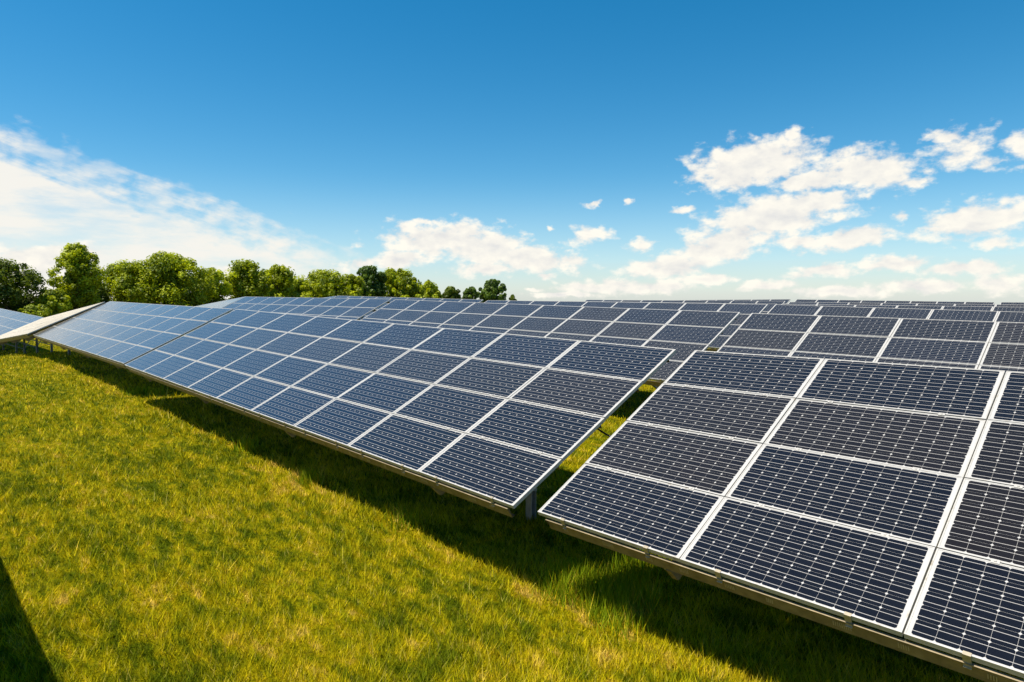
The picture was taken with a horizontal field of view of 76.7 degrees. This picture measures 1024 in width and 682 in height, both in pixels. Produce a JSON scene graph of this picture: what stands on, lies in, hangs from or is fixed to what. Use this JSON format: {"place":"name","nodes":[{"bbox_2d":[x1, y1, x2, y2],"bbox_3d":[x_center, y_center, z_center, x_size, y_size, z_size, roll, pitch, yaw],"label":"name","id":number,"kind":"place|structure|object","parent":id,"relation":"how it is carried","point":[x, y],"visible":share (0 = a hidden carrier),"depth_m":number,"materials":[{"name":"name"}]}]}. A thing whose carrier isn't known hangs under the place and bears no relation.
{"place":"outdoors","nodes":[
{"label":"outdoors","id":0,"kind":"place"},
{"bbox_2d":[0,328,1023,681],"bbox_3d":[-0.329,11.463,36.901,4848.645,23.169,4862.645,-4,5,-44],"label":"ground","id":1,"kind":"structure","parent":0,"point":[194,446],"depth_m":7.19,"materials":[{"name":"green plant"}]},
{"bbox_2d":[0,308,43,353],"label":"solar table","id":2,"kind":"object","parent":1,"relation":"on","point":[10,320],"visible":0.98,"depth_m":41.33,"materials":[{"name":"glass"}]},
{"bbox_2d":[0,257,49,311],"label":"tree","id":3,"kind":"object","parent":1,"relation":"on","point":[13,285],"visible":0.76,"depth_m":77.52,"materials":[{"name":"green plant"}]},
{"bbox_2d":[18,304,52,317],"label":"bush","id":4,"kind":"object","parent":1,"relation":"on","point":[40,310],"visible":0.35,"depth_m":75.55,"materials":[{"name":"green plant"}]},
{"bbox_2d":[32,288,71,324],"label":"bush","id":5,"kind":"object","parent":1,"relation":"on","point":[56,301],"visible":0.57,"depth_m":78.99,"materials":[{"name":"green plant"}]},
{"bbox_2d":[0,302,104,354],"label":"solar table","id":6,"kind":"object","parent":1,"relation":"on","point":[25,332],"visible":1,"depth_m":31.75,"materials":[{"name":"metal"}]},
{"bbox_2d":[46,242,108,317],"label":"tree","id":7,"kind":"object","parent":1,"relation":"on","point":[81,280],"visible":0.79,"depth_m":82.80,"materials":[{"name":"green plant"}]},
{"bbox_2d":[81,286,109,307],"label":"tree","id":8,"kind":"object","parent":1,"relation":"on","point":[103,293],"visible":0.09,"depth_m":91.36,"materials":[{"name":"green plant"}]},
{"bbox_2d":[101,259,162,303],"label":"tree","id":9,"kind":"object","parent":1,"relation":"on","point":[119,279],"visible":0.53,"depth_m":93.38,"materials":[{"name":"green plant"}]},
{"bbox_2d":[34,301,232,371],"bbox_3d":[-14.307,0.001,23.407,3.014,2.815,14.467,-4,5,-44],"label":"solar table","id":10,"kind":"object","parent":1,"relation":"on","point":[122,334],"visible":1,"depth_m":21.50,"materials":[{"name":"glass"}]},
{"bbox_2d":[130,251,215,305],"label":"tree","id":11,"kind":"object","parent":1,"relation":"on","point":[176,280],"visible":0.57,"depth_m":96.99,"materials":[{"name":"green plant"}]},
{"bbox_2d":[190,267,232,303],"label":"tree","id":12,"kind":"object","parent":1,"relation":"on","point":[221,288],"visible":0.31,"depth_m":106.73,"materials":[{"name":"green plant"}]},
{"bbox_2d":[194,297,243,329],"bbox_3d":[-21.032,-1.043,41.216,2.948,3.551,14.500,-3,5,-42],"label":"solar table","id":13,"kind":"object","parent":1,"relation":"on","point":[222,304],"visible":0.12,"depth_m":38.17,"materials":[{"name":"metal"}]},
{"bbox_2d":[221,259,272,299],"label":"tree","id":14,"kind":"object","parent":1,"relation":"on","point":[246,278],"visible":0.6,"depth_m":111.69,"materials":[{"name":"green plant"}]},
{"bbox_2d":[262,263,300,296],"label":"tree","id":15,"kind":"object","parent":1,"relation":"on","point":[281,278],"visible":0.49,"depth_m":118.37,"materials":[{"name":"green plant"}]},
{"bbox_2d":[201,297,390,326],"bbox_3d":[-10.982,-0.653,30.477,2.978,2.901,14.442,-4,5,-44],"label":"solar table","id":16,"kind":"object","parent":1,"relation":"on","point":[351,308],"visible":0.51,"depth_m":29.22,"materials":[{"name":"glass"}]},
{"bbox_2d":[288,279,306,295],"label":"tree","id":17,"kind":"object","parent":1,"relation":"on","point":[297,287],"visible":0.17,"depth_m":124.58,"materials":[{"name":"green plant"}]},
{"bbox_2d":[296,269,351,297],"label":"tree","id":18,"kind":"object","parent":1,"relation":"on","point":[320,283],"visible":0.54,"depth_m":127.67,"materials":[{"name":"green plant"}]},
{"bbox_2d":[338,273,371,296],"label":"tree","id":19,"kind":"object","parent":1,"relation":"on","point":[357,283],"visible":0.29,"depth_m":134.56,"materials":[{"name":"green plant"}]},
{"bbox_2d":[356,265,386,296],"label":"tree","id":20,"kind":"object","parent":1,"relation":"on","point":[374,279],"visible":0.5,"depth_m":140.45,"materials":[{"name":"green plant"}]},
{"bbox_2d":[125,309,675,519],"bbox_3d":[-3.952,0.970,12.610,3.017,2.980,14.481,-4,5,-44],"label":"solar table","id":21,"kind":"object","parent":1,"relation":"on","point":[513,421],"visible":1,"depth_m":9.49,"materials":[{"name":"glass"}]},
{"bbox_2d":[597,428,610,436],"bbox_3d":[1.202,1.047,7.338,0.812,0.172,0.022,4,5,43],"label":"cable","id":22,"kind":"object","parent":21,"relation":"attached to","point":[598,429],"visible":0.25,"depth_m":7.46,"materials":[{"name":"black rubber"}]},
{"bbox_2d":[382,267,425,297],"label":"tree","id":23,"kind":"object","parent":1,"relation":"on","point":[398,283],"visible":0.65,"depth_m":146.79,"materials":[{"name":"green plant"}]},
{"bbox_2d":[334,296,482,319],"bbox_3d":[-7.593,-1.140,37.316,3.063,2.988,14.438,-4,5,-44],"label":"solar table","id":24,"kind":"object","parent":1,"relation":"on","point":[440,299],"visible":0.11,"depth_m":37.14,"materials":[{"name":"glass"}]},
{"bbox_2d":[420,279,441,297],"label":"tree","id":25,"kind":"object","parent":1,"relation":"on","point":[431,289],"visible":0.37,"depth_m":167.97,"materials":[{"name":"green plant"}]},
{"bbox_2d":[442,286,462,298],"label":"tree","id":26,"kind":"object","parent":1,"relation":"on","point":[451,292],"visible":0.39,"depth_m":183.04,"materials":[{"name":"green plant"}]},
{"bbox_2d":[462,286,478,298],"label":"tree","id":27,"kind":"object","parent":1,"relation":"on","point":[471,292],"visible":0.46,"depth_m":223.73,"materials":[{"name":"green plant"}]},
{"bbox_2d":[477,279,506,302],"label":"tree","id":28,"kind":"object","parent":1,"relation":"on","point":[492,289],"visible":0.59,"depth_m":227.19,"materials":[{"name":"green plant"}]},
{"bbox_2d":[509,294,516,300],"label":"bush","id":29,"kind":"object","parent":1,"relation":"on","point":[512,297],"visible":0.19,"depth_m":248.90,"materials":[{"name":"green plant"}]},
{"bbox_2d":[361,299,739,388],"bbox_3d":[-0.602,0.259,19.806,3.009,3.034,14.449,-4,5,-44],"label":"solar table","id":30,"kind":"object","parent":1,"relation":"on","point":[685,334],"visible":0.53,"depth_m":17.92,"materials":[{"name":"glass"}]},
{"bbox_2d":[484,300,767,351],"bbox_3d":[2.861,-0.246,26.897,3.102,2.856,14.459,-4,5,-44],"label":"solar table","id":31,"kind":"object","parent":1,"relation":"on","point":[745,310],"visible":0.21,"depth_m":24.54,"materials":[{"name":"glass"}]},
{"bbox_2d":[579,301,774,313],"bbox_3d":[6.262,-0.716,34.403,3.017,2.784,14.442,-4,5,-44],"label":"solar table","id":32,"kind":"object","parent":1,"relation":"on","point":[768,308],"visible":0.04,"depth_m":31.14,"materials":[{"name":"glass"}]},
{"bbox_2d":[586,300,784,304],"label":"solar table","id":33,"kind":"object","parent":1,"relation":"on","point":[751,302],"visible":0.06,"depth_m":40.94,"materials":[{"name":"glass"}]},
{"bbox_2d":[705,299,790,303],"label":"solar table","id":34,"kind":"object","parent":1,"relation":"on","point":[786,301],"visible":0.05,"depth_m":53.32,"materials":[{"name":"glass"}]},
{"bbox_2d":[537,350,1023,681],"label":"solar table","id":35,"kind":"object","parent":1,"relation":"on","point":[888,497],"visible":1,"depth_m":5.43,"materials":[{"name":"glass"}]},
{"bbox_2d":[717,313,1023,373],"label":"solar table","id":36,"kind":"object","parent":1,"relation":"on","point":[989,345],"visible":0.57,"depth_m":12.87,"materials":[{"name":"glass"},{"name":"aluminium"},{"name":"galvanised steel"}]},
{"bbox_2d":[795,299,994,303],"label":"solar table","id":37,"kind":"object","parent":1,"relation":"on","point":[874,301],"visible":0.13,"depth_m":46.64,"materials":[{"name":"glass"}]},
{"bbox_2d":[767,304,1023,322],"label":"solar table","id":38,"kind":"object","parent":1,"relation":"on","point":[975,315],"visible":0.17,"depth_m":19.80,"materials":[{"name":"glass"}]},
{"bbox_2d":[781,304,1023,311],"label":"solar table","id":39,"kind":"object","parent":1,"relation":"on","point":[992,308],"visible":0.12,"depth_m":25.40,"materials":[{"name":"glass"}]},
{"bbox_2d":[788,302,1023,306],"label":"solar table","id":40,"kind":"object","parent":1,"relation":"on","point":[920,304],"visible":0.06,"depth_m":32.73,"materials":[{"name":"glass"}]},
{"bbox_2d":[1000,302,1023,304],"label":"solar table","id":41,"kind":"object","parent":1,"relation":"on","point":[1014,303],"visible":0.09,"depth_m":41.53,"materials":[{"name":"metal"}]},
{"bbox_2d":[0,0,1023,303],"label":"sky","id":42,"kind":"structure","parent":0,"point":[548,150],"materials":[{"name":"blue"}]}
]}

